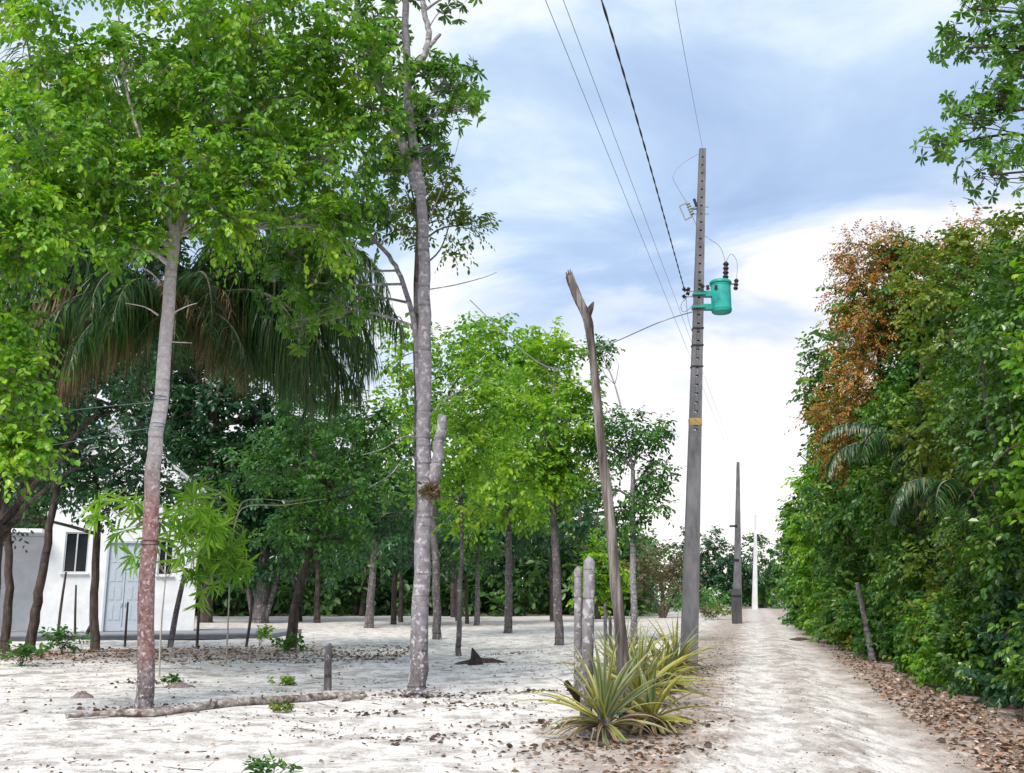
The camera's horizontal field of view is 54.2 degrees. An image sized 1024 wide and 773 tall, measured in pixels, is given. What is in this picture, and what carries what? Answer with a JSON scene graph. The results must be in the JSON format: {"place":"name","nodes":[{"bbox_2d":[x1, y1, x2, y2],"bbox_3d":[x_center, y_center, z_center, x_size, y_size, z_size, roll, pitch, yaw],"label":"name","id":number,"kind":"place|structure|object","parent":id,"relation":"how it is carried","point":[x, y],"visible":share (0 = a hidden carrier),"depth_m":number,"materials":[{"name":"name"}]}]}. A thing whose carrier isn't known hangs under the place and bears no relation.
{"place":"outdoors","nodes":[
{"label":"outdoors","id":0,"kind":"place"},
{"bbox_2d":[0,596,1023,772],"bbox_3d":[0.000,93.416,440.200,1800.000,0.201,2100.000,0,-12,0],"label":"ground","id":1,"kind":"structure","parent":0,"point":[42,739],"depth_m":14.49,"materials":[{"name":"sand"}]},
{"bbox_2d":[0,638,53,666],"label":"bush","id":2,"kind":"object","parent":1,"relation":"on","point":[26,650],"visible":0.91,"depth_m":22.29,"materials":[{"name":"green plant"}]},
{"bbox_2d":[0,369,66,650],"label":"grove tree","id":3,"kind":"object","parent":1,"relation":"on","point":[7,606],"visible":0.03,"depth_m":28.96,"materials":[{"name":"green plant"}]},
{"bbox_2d":[0,160,112,516],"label":"leafy tree","id":4,"kind":"object","parent":1,"relation":"on","point":[28,233],"visible":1,"depth_m":12.92,"materials":[{"name":"green plant"}]},
{"bbox_2d":[37,624,94,654],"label":"bush","id":5,"kind":"object","parent":1,"relation":"on","point":[58,634],"visible":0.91,"depth_m":27.25,"materials":[{"name":"green plant"}]},
{"bbox_2d":[0,135,154,664],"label":"gnarled tree","id":6,"kind":"object","parent":1,"relation":"on","point":[11,515],"visible":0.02,"depth_m":23.41,"materials":[{"name":"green plant"}]},
{"bbox_2d":[0,0,160,517],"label":"palm tree","id":7,"kind":"object","parent":1,"relation":"on","point":[3,510],"visible":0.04,"depth_m":25.05,"materials":[{"name":"green plant"}]},
{"bbox_2d":[23,353,154,649],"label":"grove tree","id":8,"kind":"object","parent":1,"relation":"on","point":[33,625],"visible":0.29,"depth_m":30.12,"materials":[{"name":"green plant"}]},
{"bbox_2d":[3,407,219,649],"bbox_3d":[-13.195,4.390,30.290,7.927,7.463,3.966,-3,-12,16],"label":"grove tree","id":9,"kind":"object","parent":1,"relation":"on","point":[96,467],"visible":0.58,"depth_m":30.11,"materials":[{"name":"green plant"}]},
{"bbox_2d":[0,421,266,640],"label":"white house","id":10,"kind":"structure","parent":1,"relation":"on","point":[71,552],"depth_m":39.26,"materials":[{"name":"paint"}]},
{"bbox_2d":[60,532,89,573],"bbox_3d":[-17.005,6.497,38.997,1.029,1.614,0.220,4,-12,-17],"label":"window","id":11,"kind":"structure","parent":10,"relation":"in","point":[75,561],"depth_m":39.08,"materials":[{"name":"black glass"}]},
{"bbox_2d":[103,543,127,630],"bbox_3d":[-15.547,7.855,39.227,0.646,3.374,0.100,4,-12,-17],"label":"door","id":12,"kind":"structure","parent":10,"relation":"in","point":[115,582],"depth_m":39.19,"materials":[{"name":"grey paint"}]},
{"bbox_2d":[122,543,141,630],"bbox_3d":[-14.911,7.895,39.417,0.646,3.374,0.100,4,-12,-17],"label":"door","id":13,"kind":"structure","parent":10,"relation":"in","point":[131,585],"depth_m":39.32,"materials":[{"name":"grey paint"}]},
{"bbox_2d":[155,541,173,576],"bbox_3d":[-13.804,6.869,39.918,0.713,1.417,0.220,4,-12,-17],"label":"window","id":14,"kind":"structure","parent":10,"relation":"in","point":[163,556],"depth_m":39.96,"materials":[{"name":"black glass"}]},
{"bbox_2d":[13,333,266,530],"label":"grove tree","id":15,"kind":"object","parent":1,"relation":"on","point":[136,411],"visible":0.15,"depth_m":61.95,"materials":[{"name":"green plant"}]},
{"bbox_2d":[79,478,236,678],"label":"sapling","id":16,"kind":"object","parent":1,"relation":"on","point":[214,532],"visible":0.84,"depth_m":19.71,"materials":[{"name":"green plant"}]},
{"bbox_2d":[167,568,187,646],"bbox_3d":[-10.804,7.155,32.284,0.506,2.570,0.197,0,-12,0],"label":"fence stake","id":17,"kind":"object","parent":1,"relation":"on","point":[171,638],"visible":0.79,"depth_m":32.17,"materials":[{"name":"grey wood"}]},
{"bbox_2d":[0,0,356,420],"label":"leafy tree","id":18,"kind":"object","parent":1,"relation":"on","point":[29,130],"visible":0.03,"depth_m":21.73,"materials":[{"name":"green plant"}]},
{"bbox_2d":[0,182,408,604],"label":"palm tree","id":19,"kind":"object","parent":1,"relation":"on","point":[234,333],"visible":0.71,"depth_m":20.56,"materials":[{"name":"green plant"}]},
{"bbox_2d":[0,642,409,667],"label":"leaf litter","id":20,"kind":"object","parent":1,"relation":"on","point":[89,650],"visible":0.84,"depth_m":27.06,"materials":[{"name":"plant"}]},
{"bbox_2d":[34,327,386,622],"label":"grove tree","id":21,"kind":"object","parent":1,"relation":"on","point":[209,424],"visible":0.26,"depth_m":59.60,"materials":[{"name":"green plant"}]},
{"bbox_2d":[0,0,426,708],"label":"tall tree","id":22,"kind":"object","parent":1,"relation":"on","point":[160,138],"visible":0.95,"depth_m":15.37,"materials":[{"name":"green plant"}]},
{"bbox_2d":[65,690,367,718],"bbox_3d":[-3.870,4.513,14.261,0.630,0.193,4.707,-11,-16,43],"label":"fallen log","id":23,"kind":"object","parent":1,"relation":"on","point":[262,700],"visible":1,"depth_m":14.07,"materials":[{"name":"brown wood"}]},
{"bbox_2d":[162,473,322,663],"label":"sapling","id":24,"kind":"object","parent":1,"relation":"on","point":[231,566],"visible":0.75,"depth_m":24.08,"materials":[{"name":"green plant"}]},
{"bbox_2d":[242,749,302,772],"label":"weed","id":25,"kind":"object","parent":1,"relation":"on","point":[257,763],"visible":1,"depth_m":9.13,"materials":[{"name":"green plant"}]},
{"bbox_2d":[268,699,294,711],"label":"weed","id":26,"kind":"object","parent":1,"relation":"on","point":[284,706],"visible":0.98,"depth_m":13.94,"materials":[{"name":"green plant"}]},
{"bbox_2d":[254,531,314,621],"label":"grove tree","id":27,"kind":"object","parent":1,"relation":"on","point":[300,605],"visible":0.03,"depth_m":62.80,"materials":[{"name":"green plant"}]},
{"bbox_2d":[267,632,307,650],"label":"bush","id":28,"kind":"object","parent":1,"relation":"on","point":[288,640],"visible":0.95,"depth_m":28.71,"materials":[{"name":"green plant"}]},
{"bbox_2d":[216,413,367,622],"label":"grove tree","id":29,"kind":"object","parent":1,"relation":"on","point":[262,607],"visible":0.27,"depth_m":58.48,"materials":[{"name":"green plant"}]},
{"bbox_2d":[210,382,414,647],"bbox_3d":[-6.107,3.804,30.832,6.804,8.657,5.178,0,-12,0],"label":"grove tree","id":30,"kind":"object","parent":1,"relation":"on","point":[334,474],"visible":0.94,"depth_m":30.57,"materials":[{"name":"green plant"}]},
{"bbox_2d":[260,472,371,622],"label":"grove tree","id":31,"kind":"object","parent":1,"relation":"on","point":[317,597],"visible":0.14,"depth_m":58.42,"materials":[{"name":"green plant"}]},
{"bbox_2d":[324,643,331,690],"bbox_3d":[-3.176,4.880,17.274,0.145,0.875,0.148,0,-12,0],"label":"stump post","id":32,"kind":"object","parent":1,"relation":"on","point":[328,669],"visible":0.85,"depth_m":17.23,"materials":[{"name":"grey wood"}]},
{"bbox_2d":[9,421,669,616],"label":"wood","id":33,"kind":"object","parent":1,"relation":"on","point":[534,581],"visible":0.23,"depth_m":78.59,"materials":[{"name":"green plant"}]},
{"bbox_2d":[249,0,496,697],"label":"tall tree","id":34,"kind":"object","parent":1,"relation":"on","point":[408,158],"visible":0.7,"depth_m":17.96,"materials":[{"name":"green plant"}]},
{"bbox_2d":[417,477,442,502],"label":"dry leaf tuft","id":35,"kind":"object","parent":34,"relation":"attached to","point":[426,489],"visible":1,"depth_m":16.52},
{"bbox_2d":[308,432,448,627],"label":"grove tree","id":36,"kind":"object","parent":1,"relation":"on","point":[392,543],"visible":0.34,"depth_m":49.96,"materials":[{"name":"green plant"}]},
{"bbox_2d":[342,477,456,624],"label":"grove tree","id":37,"kind":"object","parent":1,"relation":"on","point":[394,573],"visible":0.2,"depth_m":54.65,"materials":[{"name":"green plant"}]},
{"bbox_2d":[369,490,449,621],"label":"grove tree","id":38,"kind":"object","parent":1,"relation":"on","point":[400,607],"visible":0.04,"depth_m":58.66,"materials":[{"name":"green plant"}]},
{"bbox_2d":[59,650,793,758],"bbox_3d":[-2.375,5.446,18.278,9.833,0.241,18.334,2,-12,-10],"label":"sand debris","id":39,"kind":"object","parent":1,"relation":"on","point":[577,741],"visible":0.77,"depth_m":12.39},
{"bbox_2d":[365,116,503,544],"bbox_3d":[-1.680,-0.071,18.914,2.847,11.322,2.170,-7,-14,30],"label":"slender tree","id":40,"kind":"object","parent":1,"relation":"on","point":[460,217],"visible":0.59,"depth_m":19.52,"materials":[{"name":"green plant"}]},
{"bbox_2d":[408,508,472,620],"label":"grove tree","id":41,"kind":"object","parent":1,"relation":"on","point":[456,571],"visible":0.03,"depth_m":64.83,"materials":[{"name":"green plant"}]},
{"bbox_2d":[360,311,525,639],"bbox_3d":[-3.003,3.338,38.299,7.144,12.842,5.129,0,-12,0],"label":"grove tree","id":42,"kind":"object","parent":1,"relation":"on","point":[451,378],"visible":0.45,"depth_m":38.53,"materials":[{"name":"green plant"}]},
{"bbox_2d":[430,513,493,623],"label":"grove tree","id":43,"kind":"object","parent":1,"relation":"on","point":[454,544],"visible":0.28,"depth_m":58.41,"materials":[{"name":"green plant"}]},
{"bbox_2d":[396,356,543,655],"bbox_3d":[-1.119,3.367,28.072,4.153,8.445,3.533,0,-12,0],"label":"grove tree","id":44,"kind":"object","parent":1,"relation":"on","point":[467,448],"visible":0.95,"depth_m":28.09,"materials":[{"name":"green plant"}]},
{"bbox_2d":[430,446,531,625],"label":"grove tree","id":45,"kind":"object","parent":1,"relation":"on","point":[476,565],"visible":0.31,"depth_m":54.74,"materials":[{"name":"green plant"}]},
{"bbox_2d":[197,582,791,613],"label":"undergrowth","id":46,"kind":"object","parent":1,"relation":"on","point":[711,602],"visible":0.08,"depth_m":92.18,"materials":[{"name":"green plant"}]},
{"bbox_2d":[440,311,579,632],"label":"grove tree","id":47,"kind":"object","parent":1,"relation":"on","point":[506,518],"visible":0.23,"depth_m":42.95,"materials":[{"name":"green plant"}]},
{"bbox_2d":[0,649,1023,772],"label":"sand debris","id":48,"kind":"object","parent":1,"relation":"on","point":[444,755],"visible":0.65,"depth_m":13.19,"materials":[{"name":"brown plant"}]},
{"bbox_2d":[6,650,1017,772],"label":"fallen twigs","id":49,"kind":"object","parent":1,"relation":"on","point":[360,699],"visible":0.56,"depth_m":15.04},
{"bbox_2d":[1,635,1023,772],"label":"sand debris","id":50,"kind":"object","parent":1,"relation":"on","point":[661,753],"visible":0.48,"depth_m":13.73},
{"bbox_2d":[475,464,596,621],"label":"grove tree","id":51,"kind":"object","parent":1,"relation":"on","point":[580,531],"visible":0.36,"depth_m":58.94,"materials":[{"name":"green plant"}]},
{"bbox_2d":[473,324,614,645],"bbox_3d":[1.109,3.247,34.625,4.908,11.630,5.163,0,-12,0],"label":"grove tree","id":52,"kind":"object","parent":1,"relation":"on","point":[551,472],"visible":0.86,"depth_m":34.40,"materials":[{"name":"green plant"}]},
{"bbox_2d":[387,634,729,772],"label":"leaf litter","id":53,"kind":"object","parent":1,"relation":"on","point":[610,759],"visible":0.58,"depth_m":10.47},
{"bbox_2d":[574,566,581,691],"bbox_3d":[1.143,4.249,17.407,0.173,2.204,0.154,0,-12,0],"label":"fence post","id":54,"kind":"object","parent":1,"relation":"on","point":[577,607],"visible":0.83,"depth_m":17.38,"materials":[{"name":"grey wood"}]},
{"bbox_2d":[579,556,594,736],"bbox_3d":[0.906,3.151,12.043,0.226,2.179,0.164,0,-12,0],"label":"fence post","id":55,"kind":"object","parent":1,"relation":"on","point":[588,600],"visible":0.77,"depth_m":12.04,"materials":[{"name":"grey wood"}]},
{"bbox_2d":[508,627,690,747],"bbox_3d":[1.009,3.466,11.699,2.143,1.339,2.267,0,-12,0],"label":"agave","id":56,"kind":"object","parent":1,"relation":"on","point":[603,702],"visible":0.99,"depth_m":11.47,"materials":[{"name":"green plant"}]},
{"bbox_2d":[566,270,632,727],"bbox_3d":[1.115,1.367,12.975,0.777,6.052,0.173,0,-12,0],"label":"dead trunk","id":57,"kind":"object","parent":1,"relation":"on","point":[622,652],"visible":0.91,"depth_m":12.93,"materials":[{"name":"brown wood"}]},
{"bbox_2d":[566,527,636,618],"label":"tree","id":58,"kind":"object","parent":1,"relation":"on","point":[603,591],"visible":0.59,"depth_m":68.32,"materials":[{"name":"green plant"}]},
{"bbox_2d":[545,610,695,689],"bbox_3d":[1.832,4.563,17.267,2.497,1.478,2.645,11,-16,-43],"label":"agave","id":59,"kind":"object","parent":1,"relation":"on","point":[630,651],"visible":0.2,"depth_m":17.35,"materials":[{"name":"green plant"}]},
{"bbox_2d":[557,333,686,643],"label":"grove tree","id":60,"kind":"object","parent":1,"relation":"on","point":[637,496],"visible":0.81,"depth_m":33.69,"materials":[{"name":"green plant"}]},
{"bbox_2d":[573,623,717,708],"bbox_3d":[1.875,4.124,14.859,2.158,1.257,2.080,-11,-16,43],"label":"agave","id":61,"kind":"object","parent":1,"relation":"on","point":[635,683],"visible":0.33,"depth_m":14.72,"materials":[{"name":"green plant"}]},
{"bbox_2d":[622,527,672,584],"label":"distant tree","id":62,"kind":"object","parent":1,"relation":"on","point":[654,542],"visible":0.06,"depth_m":134.07,"materials":[{"name":"green plant"}]},
{"bbox_2d":[612,660,711,734],"bbox_3d":[1.730,3.769,12.189,1.396,0.931,1.502,0,-12,0],"label":"agave","id":63,"kind":"object","parent":1,"relation":"on","point":[653,708],"visible":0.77,"depth_m":11.97,"materials":[{"name":"green plant"}]},
{"bbox_2d":[621,536,708,617],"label":"tree","id":64,"kind":"object","parent":1,"relation":"on","point":[665,579],"visible":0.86,"depth_m":71.36,"materials":[{"name":"green plant"}]},
{"bbox_2d":[612,626,720,691],"bbox_3d":[2.608,4.701,17.180,1.911,1.157,2.080,-4,-12,17],"label":"agave","id":65,"kind":"object","parent":1,"relation":"on","point":[672,668],"visible":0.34,"depth_m":17.18,"materials":[{"name":"green plant"}]},
{"bbox_2d":[632,609,729,678],"bbox_3d":[3.310,5.187,20.258,2.132,1.322,2.122,0,-12,0],"label":"agave","id":66,"kind":"object","parent":1,"relation":"on","point":[687,646],"visible":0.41,"depth_m":20.13,"materials":[{"name":"green plant"}]},
{"bbox_2d":[680,148,708,668],"bbox_3d":[4.193,0.217,23.035,1.054,12.227,0.270,0,-12,0],"label":"utility pole","id":67,"kind":"object","parent":1,"relation":"on","point":[690,599],"visible":1,"depth_m":22.68,"materials":[{"name":"concrete"}]},
{"bbox_2d":[470,300,692,368],"bbox_3d":[1.082,-1.710,25.122,7.001,2.640,1.458,-9,-15,38],"label":"guy wire","id":68,"kind":"object","parent":67,"relation":"attached to","point":[587,354],"visible":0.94,"depth_m":23.89,"materials":[{"name":"metal"}]},
{"bbox_2d":[682,287,693,298],"bbox_3d":[4.132,-2.200,23.481,0.315,0.294,0.137,0,-12,0],"label":"rack insulator","id":69,"kind":"object","parent":67,"relation":"attached to","point":[687,292],"visible":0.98,"depth_m":23.45,"materials":[{"name":"ceramic"}]},
{"bbox_2d":[601,0,684,288],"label":"power cable","id":70,"kind":"object","parent":69,"relation":"attached to","point":[616,49],"visible":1,"depth_m":13.62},
{"bbox_2d":[691,261,738,314],"bbox_3d":[4.784,-2.354,23.457,1.108,1.256,0.700,0,-12,0],"label":"pole transformer","id":71,"kind":"object","parent":67,"relation":"attached to","point":[719,294],"visible":1,"depth_m":23.35,"materials":[{"name":"teal metal"}]},
{"bbox_2d":[660,525,743,605],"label":"distant tree","id":72,"kind":"object","parent":1,"relation":"on","point":[719,563],"visible":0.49,"depth_m":121.51,"materials":[{"name":"green plant"}]},
{"bbox_2d":[729,462,741,623],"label":"utility pole","id":73,"kind":"object","parent":1,"relation":"on","point":[736,600],"visible":0.93,"depth_m":57.90,"materials":[{"name":"concrete"}]},
{"bbox_2d":[699,531,776,602],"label":"distant tree","id":74,"kind":"object","parent":1,"relation":"on","point":[745,571],"visible":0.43,"depth_m":123.60,"materials":[{"name":"green plant"}]},
{"bbox_2d":[752,515,757,609],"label":"utility pole","id":75,"kind":"object","parent":1,"relation":"on","point":[754,596],"visible":0.96,"depth_m":109.64,"materials":[{"name":"concrete"}]},
{"bbox_2d":[545,0,748,500],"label":"power line","id":76,"kind":"object","parent":75,"relation":"attached to","point":[619,182],"visible":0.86,"depth_m":18.59,"materials":[{"name":"metal"}]},
{"bbox_2d":[563,0,754,509],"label":"power line","id":77,"kind":"object","parent":75,"relation":"attached to","point":[633,187],"visible":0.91,"depth_m":19.46,"materials":[{"name":"metal"}]},
{"bbox_2d":[741,532,784,607],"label":"distant tree","id":78,"kind":"object","parent":1,"relation":"on","point":[773,565],"visible":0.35,"depth_m":127.32,"materials":[{"name":"green plant"}]},
{"bbox_2d":[768,514,797,615],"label":"hedge tree","id":79,"kind":"object","parent":1,"relation":"on","point":[778,588],"visible":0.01,"depth_m":67.02,"materials":[{"name":"green plant"}]},
{"bbox_2d":[775,500,807,624],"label":"hedge tree","id":80,"kind":"object","parent":1,"relation":"on","point":[791,618],"visible":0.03,"depth_m":54.98,"materials":[{"name":"green plant"}]},
{"bbox_2d":[775,449,834,630],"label":"hedge tree","id":81,"kind":"object","parent":1,"relation":"on","point":[789,543],"visible":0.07,"depth_m":46.61,"materials":[{"name":"green plant"}]},
{"bbox_2d":[780,454,836,635],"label":"hedge tree","id":82,"kind":"object","parent":1,"relation":"on","point":[804,578],"visible":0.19,"depth_m":40.46,"materials":[{"name":"green plant"}]},
{"bbox_2d":[820,590,881,651],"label":"verge shrub","id":83,"kind":"object","parent":1,"relation":"on","point":[846,637],"visible":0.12,"depth_m":29.15,"materials":[{"name":"green plant"}]},
{"bbox_2d":[786,320,916,646],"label":"hedge tree","id":84,"kind":"object","parent":1,"relation":"on","point":[834,528],"visible":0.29,"depth_m":31.26,"materials":[{"name":"green plant"}]},
{"bbox_2d":[794,410,912,644],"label":"hedge tree","id":85,"kind":"object","parent":1,"relation":"on","point":[832,561],"visible":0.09,"depth_m":35.28,"materials":[{"name":"green plant"}]},
{"bbox_2d":[855,582,875,661],"bbox_3d":[9.011,5.986,25.357,0.323,2.009,0.957,0,-12,0],"label":"leaning post","id":86,"kind":"object","parent":1,"relation":"on","point":[870,651],"visible":0.92,"depth_m":25.66,"materials":[{"name":"grey wood"}]},
{"bbox_2d":[851,592,909,661],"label":"verge shrub","id":87,"kind":"object","parent":1,"relation":"on","point":[858,644],"visible":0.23,"depth_m":25.49,"materials":[{"name":"green plant"}]},
{"bbox_2d":[816,226,969,656],"bbox_3d":[10.920,1.704,27.005,4.918,12.069,5.646,0,-12,0],"label":"hedge tree","id":88,"kind":"object","parent":1,"relation":"on","point":[902,369],"visible":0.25,"depth_m":26.54,"materials":[{"name":"green plant"}]},
{"bbox_2d":[820,420,966,563],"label":"young palm","id":89,"kind":"object","parent":1,"relation":"on","point":[870,442],"visible":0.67,"depth_m":22.30,"materials":[{"name":"green plant"}]},
{"bbox_2d":[784,201,1022,594],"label":"hedge tree","id":90,"kind":"object","parent":1,"relation":"on","point":[855,374],"visible":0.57,"depth_m":27.00,"materials":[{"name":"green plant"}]},
{"bbox_2d":[803,637,1023,772],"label":"leaf litter","id":91,"kind":"object","parent":1,"relation":"on","point":[985,751],"visible":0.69,"depth_m":12.91,"materials":[{"name":"plant"}]},
{"bbox_2d":[883,589,944,675],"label":"verge shrub","id":92,"kind":"object","parent":1,"relation":"on","point":[899,639],"visible":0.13,"depth_m":21.13,"materials":[{"name":"green plant"}]},
{"bbox_2d":[845,363,992,663],"bbox_3d":[10.098,3.258,23.685,4.195,8.010,3.791,0,-12,0],"label":"hedge tree","id":93,"kind":"object","parent":1,"relation":"on","point":[891,573],"visible":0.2,"depth_m":23.53,"materials":[{"name":"green plant"}]},
{"bbox_2d":[894,586,974,688],"bbox_3d":[8.229,4.803,18.873,2.080,2.137,2.150,-10,-15,39],"label":"verge shrub","id":94,"kind":"object","parent":1,"relation":"on","point":[922,679],"visible":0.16,"depth_m":18.89,"materials":[{"name":"green plant"}]},
{"bbox_2d":[877,201,1023,684],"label":"hedge tree","id":95,"kind":"object","parent":1,"relation":"on","point":[926,354],"visible":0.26,"depth_m":20.90,"materials":[{"name":"green plant"}]},
{"bbox_2d":[889,477,1019,569],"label":"young palm","id":96,"kind":"object","parent":1,"relation":"on","point":[935,493],"visible":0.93,"depth_m":16.02,"materials":[{"name":"green plant"}]},
{"bbox_2d":[913,580,1016,696],"bbox_3d":[7.639,4.320,16.547,1.748,2.269,2.591,0,-12,0],"label":"verge shrub","id":97,"kind":"object","parent":1,"relation":"on","point":[941,617],"visible":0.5,"depth_m":16.62,"materials":[{"name":"green plant"}]},
{"bbox_2d":[909,0,1023,205],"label":"overhanging tree","id":98,"kind":"object","parent":1,"relation":"on","point":[1008,93],"visible":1,"depth_m":15.18,"materials":[{"name":"green plant"}]},
{"bbox_2d":[913,233,1023,692],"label":"hedge tree","id":99,"kind":"object","parent":1,"relation":"on","point":[971,391],"visible":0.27,"depth_m":17.68,"materials":[{"name":"green plant"}]},
{"bbox_2d":[944,268,1023,706],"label":"hedge tree","id":100,"kind":"object","parent":1,"relation":"on","point":[995,345],"visible":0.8,"depth_m":15.01,"materials":[{"name":"green plant"}]},
{"bbox_2d":[948,575,1023,708],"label":"verge shrub","id":101,"kind":"object","parent":1,"relation":"on","point":[1002,697],"visible":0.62,"depth_m":14.66,"materials":[{"name":"green plant"}]},
{"bbox_2d":[972,226,1023,538],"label":"hedge tree","id":102,"kind":"object","parent":1,"relation":"on","point":[1011,364],"visible":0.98,"depth_m":13.73,"materials":[{"name":"green plant"}]},
{"bbox_2d":[987,601,1023,720],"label":"verge shrub","id":103,"kind":"object","parent":1,"relation":"on","point":[1012,674],"visible":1,"depth_m":12.84,"materials":[{"name":"green plant"}]},
{"bbox_2d":[0,0,1023,595],"label":"sky","id":104,"kind":"structure","parent":0,"point":[809,113],"materials":[{"name":"blue"}]},
{"bbox_2d":[668,609,1017,772],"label":"sandy track","id":105,"kind":"structure","parent":0,"point":[881,723],"depth_m":12.50,"materials":[{"name":"sand"}]},
{"bbox_2d":[686,638,1010,772],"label":"sand debris","id":106,"kind":"object","parent":105,"relation":"on","point":[813,710],"visible":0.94,"depth_m":13.55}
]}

